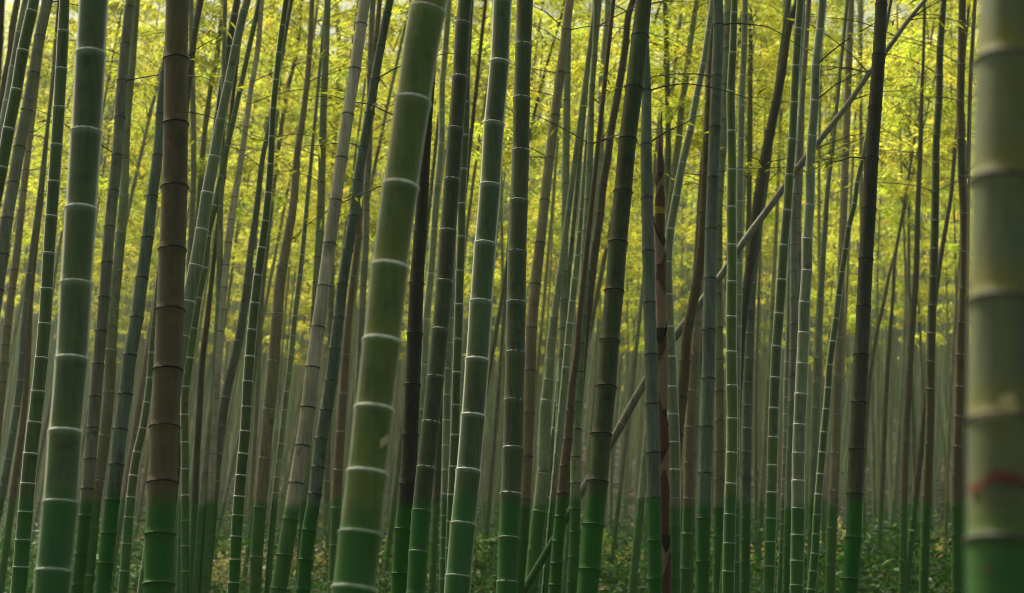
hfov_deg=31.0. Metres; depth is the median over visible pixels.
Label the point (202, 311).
bamboo
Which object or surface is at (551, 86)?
foliage
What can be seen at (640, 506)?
bamboo
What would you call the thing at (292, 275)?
bamboo
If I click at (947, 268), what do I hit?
bamboo
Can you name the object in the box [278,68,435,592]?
bamboo
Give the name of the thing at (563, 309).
bamboo
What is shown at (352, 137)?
bamboo
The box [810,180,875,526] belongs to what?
bamboo
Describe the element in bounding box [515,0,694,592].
bamboo
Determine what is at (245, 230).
bamboo
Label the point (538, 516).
bamboo
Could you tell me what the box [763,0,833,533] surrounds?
bamboo
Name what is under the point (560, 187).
bamboo
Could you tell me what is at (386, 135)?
bamboo
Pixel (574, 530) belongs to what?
bamboo
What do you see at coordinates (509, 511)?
bamboo
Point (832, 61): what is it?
bamboo
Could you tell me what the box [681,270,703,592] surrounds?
bamboo
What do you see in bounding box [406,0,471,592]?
bamboo
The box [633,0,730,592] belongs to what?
bamboo
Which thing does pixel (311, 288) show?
bamboo
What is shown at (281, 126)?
bamboo
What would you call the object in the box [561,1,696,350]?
bamboo
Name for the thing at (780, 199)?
bamboo
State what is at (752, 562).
shrub
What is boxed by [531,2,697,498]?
bamboo
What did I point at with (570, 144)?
bamboo
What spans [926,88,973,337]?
bamboo
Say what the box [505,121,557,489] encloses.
bamboo
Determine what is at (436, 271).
bamboo
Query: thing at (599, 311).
bamboo
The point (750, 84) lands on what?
bamboo
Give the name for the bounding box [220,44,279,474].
bamboo
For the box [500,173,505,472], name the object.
bamboo
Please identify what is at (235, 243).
bamboo
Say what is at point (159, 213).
bamboo
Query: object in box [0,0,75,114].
bamboo
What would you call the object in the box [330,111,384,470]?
bamboo
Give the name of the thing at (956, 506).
bamboo
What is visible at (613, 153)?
bamboo
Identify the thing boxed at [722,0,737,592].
bamboo
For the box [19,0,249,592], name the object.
bamboo
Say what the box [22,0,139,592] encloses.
bamboo
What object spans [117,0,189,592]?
bamboo
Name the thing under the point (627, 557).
shrub
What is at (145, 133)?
bamboo
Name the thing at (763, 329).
bamboo
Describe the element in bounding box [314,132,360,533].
bamboo
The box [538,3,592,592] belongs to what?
bamboo
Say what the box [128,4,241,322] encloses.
bamboo
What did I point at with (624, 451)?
bamboo
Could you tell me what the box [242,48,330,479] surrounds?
bamboo
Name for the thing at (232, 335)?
bamboo
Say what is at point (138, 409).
bamboo
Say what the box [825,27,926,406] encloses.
bamboo
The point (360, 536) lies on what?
bamboo
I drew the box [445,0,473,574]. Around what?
bamboo
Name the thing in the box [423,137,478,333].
bamboo
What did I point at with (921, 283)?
bamboo
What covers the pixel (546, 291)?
bamboo
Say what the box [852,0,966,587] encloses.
bamboo
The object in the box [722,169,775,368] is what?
bamboo
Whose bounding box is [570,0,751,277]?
bamboo
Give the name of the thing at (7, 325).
bamboo
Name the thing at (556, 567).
bamboo
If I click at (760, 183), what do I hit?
bamboo
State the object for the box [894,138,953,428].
bamboo
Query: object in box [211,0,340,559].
bamboo
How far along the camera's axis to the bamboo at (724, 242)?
61.03 m
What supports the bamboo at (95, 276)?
on the ground
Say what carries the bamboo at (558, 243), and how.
on the ground
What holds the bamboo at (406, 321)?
on the ground
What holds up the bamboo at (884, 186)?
on the ground
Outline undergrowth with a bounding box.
[0,471,951,592]
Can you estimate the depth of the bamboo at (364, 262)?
19.55 m
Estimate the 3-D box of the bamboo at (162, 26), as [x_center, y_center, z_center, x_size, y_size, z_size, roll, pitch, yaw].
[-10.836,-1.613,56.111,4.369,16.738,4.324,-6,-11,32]
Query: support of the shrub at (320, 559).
on the ground
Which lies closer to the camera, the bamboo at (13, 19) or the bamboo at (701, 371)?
the bamboo at (13, 19)
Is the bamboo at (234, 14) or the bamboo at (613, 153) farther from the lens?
the bamboo at (613, 153)
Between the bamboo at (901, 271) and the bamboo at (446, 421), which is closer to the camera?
the bamboo at (446, 421)
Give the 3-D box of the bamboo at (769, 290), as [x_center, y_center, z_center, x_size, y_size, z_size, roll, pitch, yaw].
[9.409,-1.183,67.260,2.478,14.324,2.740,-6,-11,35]
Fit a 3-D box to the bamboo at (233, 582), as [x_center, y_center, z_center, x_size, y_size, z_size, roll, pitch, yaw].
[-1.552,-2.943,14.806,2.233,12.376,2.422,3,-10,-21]
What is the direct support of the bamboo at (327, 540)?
on the ground
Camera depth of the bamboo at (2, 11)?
4.86 m
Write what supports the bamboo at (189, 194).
on the ground
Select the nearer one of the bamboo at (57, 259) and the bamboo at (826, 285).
the bamboo at (57, 259)
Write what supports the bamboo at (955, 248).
on the ground
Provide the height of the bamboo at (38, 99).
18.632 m
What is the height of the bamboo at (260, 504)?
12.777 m
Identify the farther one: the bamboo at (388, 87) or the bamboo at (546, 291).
the bamboo at (388, 87)
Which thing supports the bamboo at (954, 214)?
on the ground
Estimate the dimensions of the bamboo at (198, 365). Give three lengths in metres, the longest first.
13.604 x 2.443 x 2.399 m
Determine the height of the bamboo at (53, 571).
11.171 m
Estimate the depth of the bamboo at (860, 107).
27.09 m
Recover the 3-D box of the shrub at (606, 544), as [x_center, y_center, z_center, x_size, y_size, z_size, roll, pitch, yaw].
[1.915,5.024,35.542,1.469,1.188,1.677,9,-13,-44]
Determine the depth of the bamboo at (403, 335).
43.77 m
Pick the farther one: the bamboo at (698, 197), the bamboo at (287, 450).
the bamboo at (287, 450)
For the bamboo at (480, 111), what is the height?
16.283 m
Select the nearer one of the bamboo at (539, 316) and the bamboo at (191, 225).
the bamboo at (191, 225)
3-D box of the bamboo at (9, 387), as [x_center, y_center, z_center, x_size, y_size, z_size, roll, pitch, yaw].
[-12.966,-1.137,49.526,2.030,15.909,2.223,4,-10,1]
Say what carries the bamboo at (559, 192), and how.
on the ground
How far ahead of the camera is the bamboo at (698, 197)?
25.64 m
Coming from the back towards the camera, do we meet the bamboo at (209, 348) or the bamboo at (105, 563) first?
the bamboo at (209, 348)
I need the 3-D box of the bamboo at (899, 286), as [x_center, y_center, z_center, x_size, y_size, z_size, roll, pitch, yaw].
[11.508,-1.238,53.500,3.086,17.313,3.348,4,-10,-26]
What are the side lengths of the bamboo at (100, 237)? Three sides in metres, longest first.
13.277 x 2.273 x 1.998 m
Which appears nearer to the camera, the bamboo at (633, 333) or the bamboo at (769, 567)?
the bamboo at (769, 567)
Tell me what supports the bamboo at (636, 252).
on the ground
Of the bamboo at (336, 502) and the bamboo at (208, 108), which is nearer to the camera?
the bamboo at (336, 502)
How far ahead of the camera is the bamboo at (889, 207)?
40.67 m
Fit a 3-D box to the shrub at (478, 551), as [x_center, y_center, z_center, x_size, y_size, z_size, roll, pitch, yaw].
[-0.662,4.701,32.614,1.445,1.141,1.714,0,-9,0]
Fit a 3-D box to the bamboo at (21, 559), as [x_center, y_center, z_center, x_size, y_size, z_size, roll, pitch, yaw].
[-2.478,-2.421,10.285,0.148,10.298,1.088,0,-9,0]
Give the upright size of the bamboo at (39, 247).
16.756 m
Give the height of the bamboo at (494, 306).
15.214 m
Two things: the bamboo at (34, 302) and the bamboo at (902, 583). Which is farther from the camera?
the bamboo at (34, 302)
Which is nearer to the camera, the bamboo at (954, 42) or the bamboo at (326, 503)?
the bamboo at (954, 42)
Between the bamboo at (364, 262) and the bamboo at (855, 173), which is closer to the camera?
the bamboo at (364, 262)
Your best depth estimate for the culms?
59.48 m
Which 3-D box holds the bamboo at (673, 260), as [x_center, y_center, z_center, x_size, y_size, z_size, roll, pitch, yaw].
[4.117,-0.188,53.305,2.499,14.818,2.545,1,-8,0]
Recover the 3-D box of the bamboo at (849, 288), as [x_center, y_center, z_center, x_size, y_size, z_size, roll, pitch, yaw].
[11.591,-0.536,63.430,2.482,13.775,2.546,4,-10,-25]
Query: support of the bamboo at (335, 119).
on the ground
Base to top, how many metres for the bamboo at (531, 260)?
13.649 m
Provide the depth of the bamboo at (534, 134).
25.73 m
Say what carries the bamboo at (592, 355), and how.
on the ground
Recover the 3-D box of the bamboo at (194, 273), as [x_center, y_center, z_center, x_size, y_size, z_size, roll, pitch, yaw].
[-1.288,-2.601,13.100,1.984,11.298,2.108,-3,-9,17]
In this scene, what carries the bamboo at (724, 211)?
on the ground
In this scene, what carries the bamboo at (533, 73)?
on the ground
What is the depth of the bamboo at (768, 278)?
48.98 m
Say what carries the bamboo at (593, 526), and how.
on the ground
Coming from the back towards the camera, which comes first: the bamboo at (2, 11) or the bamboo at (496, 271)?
the bamboo at (496, 271)
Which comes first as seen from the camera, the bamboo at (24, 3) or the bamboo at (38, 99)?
the bamboo at (24, 3)
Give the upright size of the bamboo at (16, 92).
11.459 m
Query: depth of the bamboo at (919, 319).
44.63 m
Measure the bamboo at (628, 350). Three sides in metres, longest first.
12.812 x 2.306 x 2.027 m
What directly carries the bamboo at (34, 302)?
on the ground
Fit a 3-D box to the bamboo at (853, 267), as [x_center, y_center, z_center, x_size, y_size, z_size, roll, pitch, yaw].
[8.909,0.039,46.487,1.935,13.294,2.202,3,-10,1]
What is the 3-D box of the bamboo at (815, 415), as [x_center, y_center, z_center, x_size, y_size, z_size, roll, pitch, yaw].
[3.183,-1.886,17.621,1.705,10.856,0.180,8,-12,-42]
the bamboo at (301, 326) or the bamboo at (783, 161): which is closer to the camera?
the bamboo at (783, 161)
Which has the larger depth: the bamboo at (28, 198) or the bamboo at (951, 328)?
the bamboo at (951, 328)
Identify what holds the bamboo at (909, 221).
on the ground
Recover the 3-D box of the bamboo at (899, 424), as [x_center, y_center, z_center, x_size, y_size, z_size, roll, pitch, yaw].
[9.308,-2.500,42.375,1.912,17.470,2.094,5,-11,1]
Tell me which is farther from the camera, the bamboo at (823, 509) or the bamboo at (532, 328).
the bamboo at (823, 509)
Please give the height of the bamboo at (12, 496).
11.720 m
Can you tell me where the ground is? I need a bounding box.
[0,257,953,592]
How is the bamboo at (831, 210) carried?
on the ground
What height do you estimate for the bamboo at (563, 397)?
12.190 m
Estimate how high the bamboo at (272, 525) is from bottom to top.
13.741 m
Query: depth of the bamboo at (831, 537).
20.26 m
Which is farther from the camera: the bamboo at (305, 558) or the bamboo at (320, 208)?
the bamboo at (320, 208)
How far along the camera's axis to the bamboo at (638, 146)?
33.37 m
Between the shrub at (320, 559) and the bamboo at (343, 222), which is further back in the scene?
the bamboo at (343, 222)
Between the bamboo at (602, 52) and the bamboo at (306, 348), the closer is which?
the bamboo at (602, 52)
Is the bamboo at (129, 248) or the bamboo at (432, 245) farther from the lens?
the bamboo at (129, 248)
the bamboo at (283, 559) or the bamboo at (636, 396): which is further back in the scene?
the bamboo at (636, 396)
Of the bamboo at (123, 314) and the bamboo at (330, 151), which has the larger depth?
the bamboo at (123, 314)
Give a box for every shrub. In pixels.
[211,543,327,590]
[214,531,244,566]
[263,522,322,564]
[265,536,328,582]
[438,532,498,571]
[601,528,643,573]
[601,542,643,578]
[740,537,778,575]
[805,516,862,561]
[862,531,919,576]
[918,531,951,563]
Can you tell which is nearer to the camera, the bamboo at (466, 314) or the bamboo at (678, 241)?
the bamboo at (678, 241)
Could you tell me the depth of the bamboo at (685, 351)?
15.39 m
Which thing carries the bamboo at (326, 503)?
on the ground
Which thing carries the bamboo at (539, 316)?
on the ground
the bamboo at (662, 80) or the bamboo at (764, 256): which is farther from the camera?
the bamboo at (764, 256)
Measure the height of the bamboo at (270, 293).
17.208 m
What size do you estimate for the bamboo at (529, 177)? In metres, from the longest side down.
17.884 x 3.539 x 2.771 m
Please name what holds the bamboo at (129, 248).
on the ground
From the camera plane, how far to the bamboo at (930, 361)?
18.57 m
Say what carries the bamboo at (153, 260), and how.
on the ground
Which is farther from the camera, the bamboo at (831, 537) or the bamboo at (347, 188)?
the bamboo at (347, 188)
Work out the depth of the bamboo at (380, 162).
43.22 m
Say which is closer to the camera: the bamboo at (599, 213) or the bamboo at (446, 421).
the bamboo at (446, 421)
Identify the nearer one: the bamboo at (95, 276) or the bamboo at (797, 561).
the bamboo at (797, 561)
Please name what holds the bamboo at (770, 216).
on the ground
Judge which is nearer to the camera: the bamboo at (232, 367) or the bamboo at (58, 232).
the bamboo at (232, 367)
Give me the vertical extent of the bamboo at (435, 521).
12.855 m
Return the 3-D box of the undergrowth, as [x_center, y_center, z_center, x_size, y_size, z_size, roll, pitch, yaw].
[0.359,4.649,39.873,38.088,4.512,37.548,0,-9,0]
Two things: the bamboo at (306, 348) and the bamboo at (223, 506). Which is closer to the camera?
the bamboo at (223, 506)
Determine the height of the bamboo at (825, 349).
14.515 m
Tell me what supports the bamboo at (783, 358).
on the ground
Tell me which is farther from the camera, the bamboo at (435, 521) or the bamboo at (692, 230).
the bamboo at (692, 230)
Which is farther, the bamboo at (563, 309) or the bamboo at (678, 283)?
the bamboo at (678, 283)
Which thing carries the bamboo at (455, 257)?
on the ground
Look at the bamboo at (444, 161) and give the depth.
33.66 m
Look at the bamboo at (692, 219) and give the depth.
59.96 m
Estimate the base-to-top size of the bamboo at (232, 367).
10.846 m
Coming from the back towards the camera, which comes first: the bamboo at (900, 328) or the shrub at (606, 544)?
the bamboo at (900, 328)
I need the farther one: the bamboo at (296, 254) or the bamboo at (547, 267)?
the bamboo at (296, 254)
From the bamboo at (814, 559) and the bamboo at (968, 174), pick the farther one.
the bamboo at (968, 174)
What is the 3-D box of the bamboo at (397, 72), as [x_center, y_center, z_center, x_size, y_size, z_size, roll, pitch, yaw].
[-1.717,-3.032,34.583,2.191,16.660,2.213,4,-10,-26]
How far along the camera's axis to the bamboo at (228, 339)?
50.08 m
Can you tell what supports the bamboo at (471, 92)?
on the ground
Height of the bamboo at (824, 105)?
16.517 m
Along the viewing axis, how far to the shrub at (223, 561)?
30.54 m
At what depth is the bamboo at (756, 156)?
28.64 m
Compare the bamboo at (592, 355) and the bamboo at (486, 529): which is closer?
the bamboo at (486, 529)
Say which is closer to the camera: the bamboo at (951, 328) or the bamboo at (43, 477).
the bamboo at (43, 477)
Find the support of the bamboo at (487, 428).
on the ground
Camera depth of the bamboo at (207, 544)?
17.36 m
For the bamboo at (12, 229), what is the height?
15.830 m
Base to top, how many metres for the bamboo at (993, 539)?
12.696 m
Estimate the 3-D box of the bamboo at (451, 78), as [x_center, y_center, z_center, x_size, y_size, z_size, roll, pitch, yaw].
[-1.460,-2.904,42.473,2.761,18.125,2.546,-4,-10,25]
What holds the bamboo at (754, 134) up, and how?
on the ground
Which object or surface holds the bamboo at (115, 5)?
on the ground
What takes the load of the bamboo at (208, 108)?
on the ground
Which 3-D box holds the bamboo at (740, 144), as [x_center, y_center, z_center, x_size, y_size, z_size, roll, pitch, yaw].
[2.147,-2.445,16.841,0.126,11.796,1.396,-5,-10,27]
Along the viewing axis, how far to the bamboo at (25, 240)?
32.08 m
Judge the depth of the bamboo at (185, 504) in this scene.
17.24 m
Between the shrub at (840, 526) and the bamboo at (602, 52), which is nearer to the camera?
the bamboo at (602, 52)
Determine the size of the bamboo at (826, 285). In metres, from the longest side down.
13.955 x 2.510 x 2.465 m
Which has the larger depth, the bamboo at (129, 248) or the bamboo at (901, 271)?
the bamboo at (901, 271)
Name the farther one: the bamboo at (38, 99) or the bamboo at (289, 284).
the bamboo at (38, 99)
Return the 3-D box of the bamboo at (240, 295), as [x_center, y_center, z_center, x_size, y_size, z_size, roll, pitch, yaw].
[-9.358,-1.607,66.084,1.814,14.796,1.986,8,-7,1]
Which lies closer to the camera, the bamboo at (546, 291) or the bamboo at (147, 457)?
the bamboo at (147, 457)
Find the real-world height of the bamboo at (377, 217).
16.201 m
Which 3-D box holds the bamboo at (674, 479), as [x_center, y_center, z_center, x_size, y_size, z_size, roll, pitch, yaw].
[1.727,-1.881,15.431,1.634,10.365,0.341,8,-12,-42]
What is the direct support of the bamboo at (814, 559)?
on the ground
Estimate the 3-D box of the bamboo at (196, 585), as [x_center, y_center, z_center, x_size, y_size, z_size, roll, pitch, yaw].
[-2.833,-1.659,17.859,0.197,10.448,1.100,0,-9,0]
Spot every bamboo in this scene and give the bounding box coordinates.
[0,0,4,91]
[0,0,27,138]
[0,0,39,208]
[0,0,58,592]
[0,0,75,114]
[0,0,77,268]
[0,0,121,313]
[0,3,76,271]
[0,15,62,349]
[0,19,71,462]
[0,28,117,521]
[0,54,145,445]
[1,38,53,304]
[1,57,73,404]
[2,49,105,396]
[4,0,78,288]
[4,16,55,286]
[7,0,111,377]
[8,0,160,447]
[9,110,93,422]
[10,0,69,592]
[11,3,123,534]
[18,0,161,489]
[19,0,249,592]
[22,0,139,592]
[27,0,154,321]
[31,12,164,548]
[33,0,107,592]
[43,0,217,222]
[52,0,228,465]
[52,197,132,363]
[65,3,160,552]
[89,178,135,365]
[90,26,157,337]
[93,157,115,309]
[94,21,267,592]
[98,10,200,363]
[98,48,200,549]
[99,0,243,531]
[99,75,162,297]
[104,0,203,110]
[108,0,287,592]
[110,0,197,592]
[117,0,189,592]
[125,33,228,320]
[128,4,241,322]
[129,0,208,211]
[130,1,214,351]
[131,0,238,568]
[137,0,250,592]
[138,0,331,592]
[142,0,188,592]
[147,0,330,513]
[151,121,216,315]
[176,0,240,505]
[180,0,259,592]
[186,103,253,408]
[188,0,353,591]
[188,0,388,574]
[189,0,281,400]
[189,110,278,518]
[190,1,242,592]
[191,187,228,429]
[192,0,226,592]
[196,0,331,553]
[196,5,324,326]
[198,0,312,505]
[200,0,394,592]
[202,0,455,592]
[205,51,319,457]
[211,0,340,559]
[213,0,409,562]
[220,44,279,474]
[223,9,379,322]
[225,16,332,531]
[227,0,288,592]
[231,65,287,430]
[235,133,282,331]
[236,82,356,439]
[237,0,330,592]
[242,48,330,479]
[248,0,370,592]
[262,0,387,554]
[264,12,323,592]
[264,132,337,377]
[269,0,370,592]
[269,38,361,541]
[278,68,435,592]
[286,163,346,473]
[287,95,358,460]
[290,0,481,444]
[292,55,372,287]
[293,0,398,173]
[294,0,485,592]
[296,92,372,300]
[302,0,404,588]
[304,6,403,225]
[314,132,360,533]
[315,0,434,423]
[321,5,384,575]
[325,0,468,314]
[327,0,381,592]
[330,0,447,592]
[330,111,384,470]
[339,15,398,309]
[342,2,505,346]
[365,4,484,162]
[365,58,441,317]
[366,158,439,475]
[372,25,401,209]
[381,0,492,592]
[384,0,544,557]
[385,0,489,278]
[390,0,588,592]
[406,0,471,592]
[406,25,471,360]
[417,0,451,460]
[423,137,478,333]
[427,0,539,573]
[428,0,503,551]
[428,2,512,250]
[429,0,579,287]
[430,0,570,546]
[432,21,481,425]
[433,0,514,216]
[439,245,455,592]
[444,0,511,592]
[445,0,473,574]
[460,102,506,411]
[463,59,572,531]
[466,44,545,270]
[470,0,623,399]
[471,0,584,545]
[474,12,571,458]
[475,6,546,292]
[480,0,685,592]
[481,0,556,578]
[492,163,559,352]
[496,0,532,592]
[499,13,553,298]
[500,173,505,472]
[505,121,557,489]
[505,178,560,374]
[506,0,710,592]
[509,0,619,508]
[509,0,639,352]
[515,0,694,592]
[524,0,977,592]
[525,1,593,592]
[525,114,579,343]
[526,94,572,421]
[528,56,606,293]
[529,9,615,365]
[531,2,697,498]
[531,8,641,362]
[532,0,700,381]
[535,0,628,405]
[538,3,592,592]
[541,0,601,592]
[548,0,615,592]
[548,82,606,241]
[560,0,775,592]
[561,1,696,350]
[564,0,707,539]
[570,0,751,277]
[575,39,641,543]
[575,94,653,291]
[576,0,651,592]
[580,0,815,592]
[584,65,619,444]
[596,78,690,472]
[596,131,644,548]
[598,0,705,580]
[602,133,683,548]
[607,2,707,586]
[617,0,747,592]
[623,53,676,364]
[623,125,692,535]
[624,70,693,344]
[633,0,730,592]
[634,16,736,349]
[634,232,685,324]
[637,87,700,306]
[640,0,844,532]
[640,41,765,592]
[652,81,697,260]
[653,0,808,401]
[653,21,804,468]
[654,0,757,278]
[665,0,712,592]
[668,0,821,391]
[673,0,870,338]
[675,0,842,523]
[681,15,737,490]
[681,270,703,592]
[683,1,788,463]
[685,0,851,592]
[685,12,801,548]
[686,28,776,423]
[686,129,701,434]
[687,0,819,283]
[690,0,709,592]
[692,2,824,287]
[719,0,888,592]
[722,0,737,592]
[722,43,802,547]
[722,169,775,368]
[724,3,789,413]
[724,6,789,564]
[734,0,747,592]
[743,44,811,496]
[743,138,785,378]
[744,0,904,518]
[746,0,829,342]
[753,0,836,592]
[757,0,863,159]
[757,0,871,561]
[763,0,803,592]
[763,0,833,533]
[763,203,801,427]
[767,0,897,546]
[769,90,850,507]
[770,29,887,527]
[772,9,876,324]
[776,0,794,592]
[782,0,889,592]
[789,0,916,592]
[804,0,887,592]
[804,0,956,540]
[806,114,839,335]
[807,0,848,592]
[807,0,892,592]
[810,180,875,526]
[811,0,918,558]
[816,0,969,592]
[816,0,974,592]
[824,0,853,592]
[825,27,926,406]
[826,19,924,493]
[827,122,890,451]
[831,139,900,344]
[835,58,900,469]
[838,0,977,489]
[840,0,978,592]
[841,0,875,413]
[847,20,959,544]
[850,0,957,565]
[850,0,974,587]
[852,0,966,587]
[858,0,862,588]
[858,25,956,522]
[871,0,971,592]
[871,125,920,477]
[873,7,959,525]
[886,3,971,459]
[887,208,929,349]
[889,0,954,535]
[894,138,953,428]
[907,4,976,331]
[913,0,976,592]
[913,2,977,278]
[914,48,974,567]
[925,108,958,413]
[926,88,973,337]
[927,123,972,329]
[930,29,957,431]
[936,4,978,170]
[962,0,1023,592]
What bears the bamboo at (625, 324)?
on the ground
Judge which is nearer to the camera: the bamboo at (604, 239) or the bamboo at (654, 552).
the bamboo at (654, 552)
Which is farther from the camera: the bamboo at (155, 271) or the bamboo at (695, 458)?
the bamboo at (155, 271)
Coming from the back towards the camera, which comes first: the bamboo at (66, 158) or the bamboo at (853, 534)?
the bamboo at (66, 158)
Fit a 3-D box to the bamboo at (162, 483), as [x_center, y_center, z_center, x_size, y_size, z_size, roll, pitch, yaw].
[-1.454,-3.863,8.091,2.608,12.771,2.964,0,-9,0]
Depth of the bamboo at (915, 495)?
23.68 m
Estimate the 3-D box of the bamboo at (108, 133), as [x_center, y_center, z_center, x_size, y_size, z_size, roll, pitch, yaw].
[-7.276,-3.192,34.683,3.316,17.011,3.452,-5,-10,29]
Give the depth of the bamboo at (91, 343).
49.53 m
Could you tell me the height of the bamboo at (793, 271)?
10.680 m
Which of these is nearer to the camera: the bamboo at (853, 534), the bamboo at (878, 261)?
the bamboo at (853, 534)
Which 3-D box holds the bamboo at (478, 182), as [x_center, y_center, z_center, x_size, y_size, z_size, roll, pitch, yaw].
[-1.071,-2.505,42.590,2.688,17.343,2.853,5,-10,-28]
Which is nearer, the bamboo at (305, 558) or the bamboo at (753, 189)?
the bamboo at (305, 558)
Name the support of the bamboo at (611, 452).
on the ground
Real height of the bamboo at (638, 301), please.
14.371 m
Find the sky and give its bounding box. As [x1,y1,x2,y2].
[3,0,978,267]
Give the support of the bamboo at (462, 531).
on the ground
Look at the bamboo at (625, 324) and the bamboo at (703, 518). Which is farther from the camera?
the bamboo at (625, 324)
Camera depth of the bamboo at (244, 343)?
70.18 m
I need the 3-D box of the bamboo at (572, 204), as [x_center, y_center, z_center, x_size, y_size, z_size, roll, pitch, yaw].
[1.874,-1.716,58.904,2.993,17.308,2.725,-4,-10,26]
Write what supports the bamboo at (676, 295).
on the ground
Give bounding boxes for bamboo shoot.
[654,112,671,592]
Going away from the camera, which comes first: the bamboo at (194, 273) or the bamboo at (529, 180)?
the bamboo at (194, 273)
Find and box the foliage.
[1,0,976,391]
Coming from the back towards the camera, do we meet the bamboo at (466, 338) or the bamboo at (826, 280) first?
the bamboo at (466, 338)
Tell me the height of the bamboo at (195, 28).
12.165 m
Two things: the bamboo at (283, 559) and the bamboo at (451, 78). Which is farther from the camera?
the bamboo at (451, 78)
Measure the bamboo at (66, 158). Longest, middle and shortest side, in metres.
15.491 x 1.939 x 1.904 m
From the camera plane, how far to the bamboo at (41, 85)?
40.92 m
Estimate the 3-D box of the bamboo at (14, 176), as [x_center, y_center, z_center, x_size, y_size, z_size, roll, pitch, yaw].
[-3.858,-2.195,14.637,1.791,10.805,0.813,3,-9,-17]
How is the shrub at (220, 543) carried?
on the ground
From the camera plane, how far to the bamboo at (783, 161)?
37.27 m
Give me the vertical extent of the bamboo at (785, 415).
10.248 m
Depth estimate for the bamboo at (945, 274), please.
43.08 m
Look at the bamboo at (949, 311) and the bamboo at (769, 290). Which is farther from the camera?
the bamboo at (769, 290)
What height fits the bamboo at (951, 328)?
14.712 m
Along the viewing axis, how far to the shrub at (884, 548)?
34.38 m
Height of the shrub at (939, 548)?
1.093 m
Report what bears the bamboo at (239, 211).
on the ground
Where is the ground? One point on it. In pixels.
(868, 495)
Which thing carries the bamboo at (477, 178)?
on the ground
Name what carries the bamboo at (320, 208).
on the ground
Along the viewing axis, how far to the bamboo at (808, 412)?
49.76 m
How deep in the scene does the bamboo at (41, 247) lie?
44.47 m
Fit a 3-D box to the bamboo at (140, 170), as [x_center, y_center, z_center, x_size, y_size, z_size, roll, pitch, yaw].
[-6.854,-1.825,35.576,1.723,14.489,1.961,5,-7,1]
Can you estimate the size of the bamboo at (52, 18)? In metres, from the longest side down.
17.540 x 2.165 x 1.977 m
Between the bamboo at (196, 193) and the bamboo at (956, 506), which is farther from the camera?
the bamboo at (196, 193)
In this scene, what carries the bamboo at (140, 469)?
on the ground
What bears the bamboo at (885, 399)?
on the ground
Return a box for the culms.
[0,6,973,537]
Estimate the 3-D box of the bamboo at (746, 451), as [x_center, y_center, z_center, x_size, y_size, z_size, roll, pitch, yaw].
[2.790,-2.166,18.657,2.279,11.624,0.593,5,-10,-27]
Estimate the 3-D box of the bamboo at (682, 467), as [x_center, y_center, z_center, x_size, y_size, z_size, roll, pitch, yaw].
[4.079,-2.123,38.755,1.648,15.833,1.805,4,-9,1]
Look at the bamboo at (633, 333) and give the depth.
47.54 m
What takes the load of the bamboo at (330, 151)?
on the ground
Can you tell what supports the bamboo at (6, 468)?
on the ground
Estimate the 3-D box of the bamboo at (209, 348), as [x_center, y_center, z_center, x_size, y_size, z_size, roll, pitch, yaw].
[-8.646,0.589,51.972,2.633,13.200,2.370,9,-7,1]
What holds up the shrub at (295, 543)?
on the ground
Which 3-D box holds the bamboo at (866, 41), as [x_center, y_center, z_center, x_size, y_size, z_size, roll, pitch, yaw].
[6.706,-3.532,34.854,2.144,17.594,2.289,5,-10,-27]
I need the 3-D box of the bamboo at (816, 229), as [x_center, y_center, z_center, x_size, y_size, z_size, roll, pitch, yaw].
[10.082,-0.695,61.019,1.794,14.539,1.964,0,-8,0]
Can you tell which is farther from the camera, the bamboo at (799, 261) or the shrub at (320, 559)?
the shrub at (320, 559)
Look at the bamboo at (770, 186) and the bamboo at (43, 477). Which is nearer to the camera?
the bamboo at (43, 477)
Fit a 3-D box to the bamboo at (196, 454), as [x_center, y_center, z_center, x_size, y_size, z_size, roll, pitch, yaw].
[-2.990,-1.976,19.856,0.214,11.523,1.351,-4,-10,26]
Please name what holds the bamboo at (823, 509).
on the ground
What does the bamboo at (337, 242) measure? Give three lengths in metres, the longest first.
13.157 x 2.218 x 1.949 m
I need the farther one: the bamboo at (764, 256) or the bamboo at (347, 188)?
the bamboo at (764, 256)
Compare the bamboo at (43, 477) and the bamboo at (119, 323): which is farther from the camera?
the bamboo at (119, 323)
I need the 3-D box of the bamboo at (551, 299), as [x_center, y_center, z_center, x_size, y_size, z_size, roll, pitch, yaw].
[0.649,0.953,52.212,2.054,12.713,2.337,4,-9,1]
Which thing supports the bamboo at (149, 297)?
on the ground
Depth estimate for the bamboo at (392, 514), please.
26.84 m
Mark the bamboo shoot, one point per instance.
(660, 264)
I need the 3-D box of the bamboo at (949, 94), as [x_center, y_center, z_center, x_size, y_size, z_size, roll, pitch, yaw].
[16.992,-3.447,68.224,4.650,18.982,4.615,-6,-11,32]
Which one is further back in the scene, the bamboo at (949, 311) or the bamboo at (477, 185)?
the bamboo at (949, 311)
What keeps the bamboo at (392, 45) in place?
on the ground
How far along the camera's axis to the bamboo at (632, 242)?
35.47 m
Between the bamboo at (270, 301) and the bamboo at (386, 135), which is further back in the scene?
the bamboo at (270, 301)
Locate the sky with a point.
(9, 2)

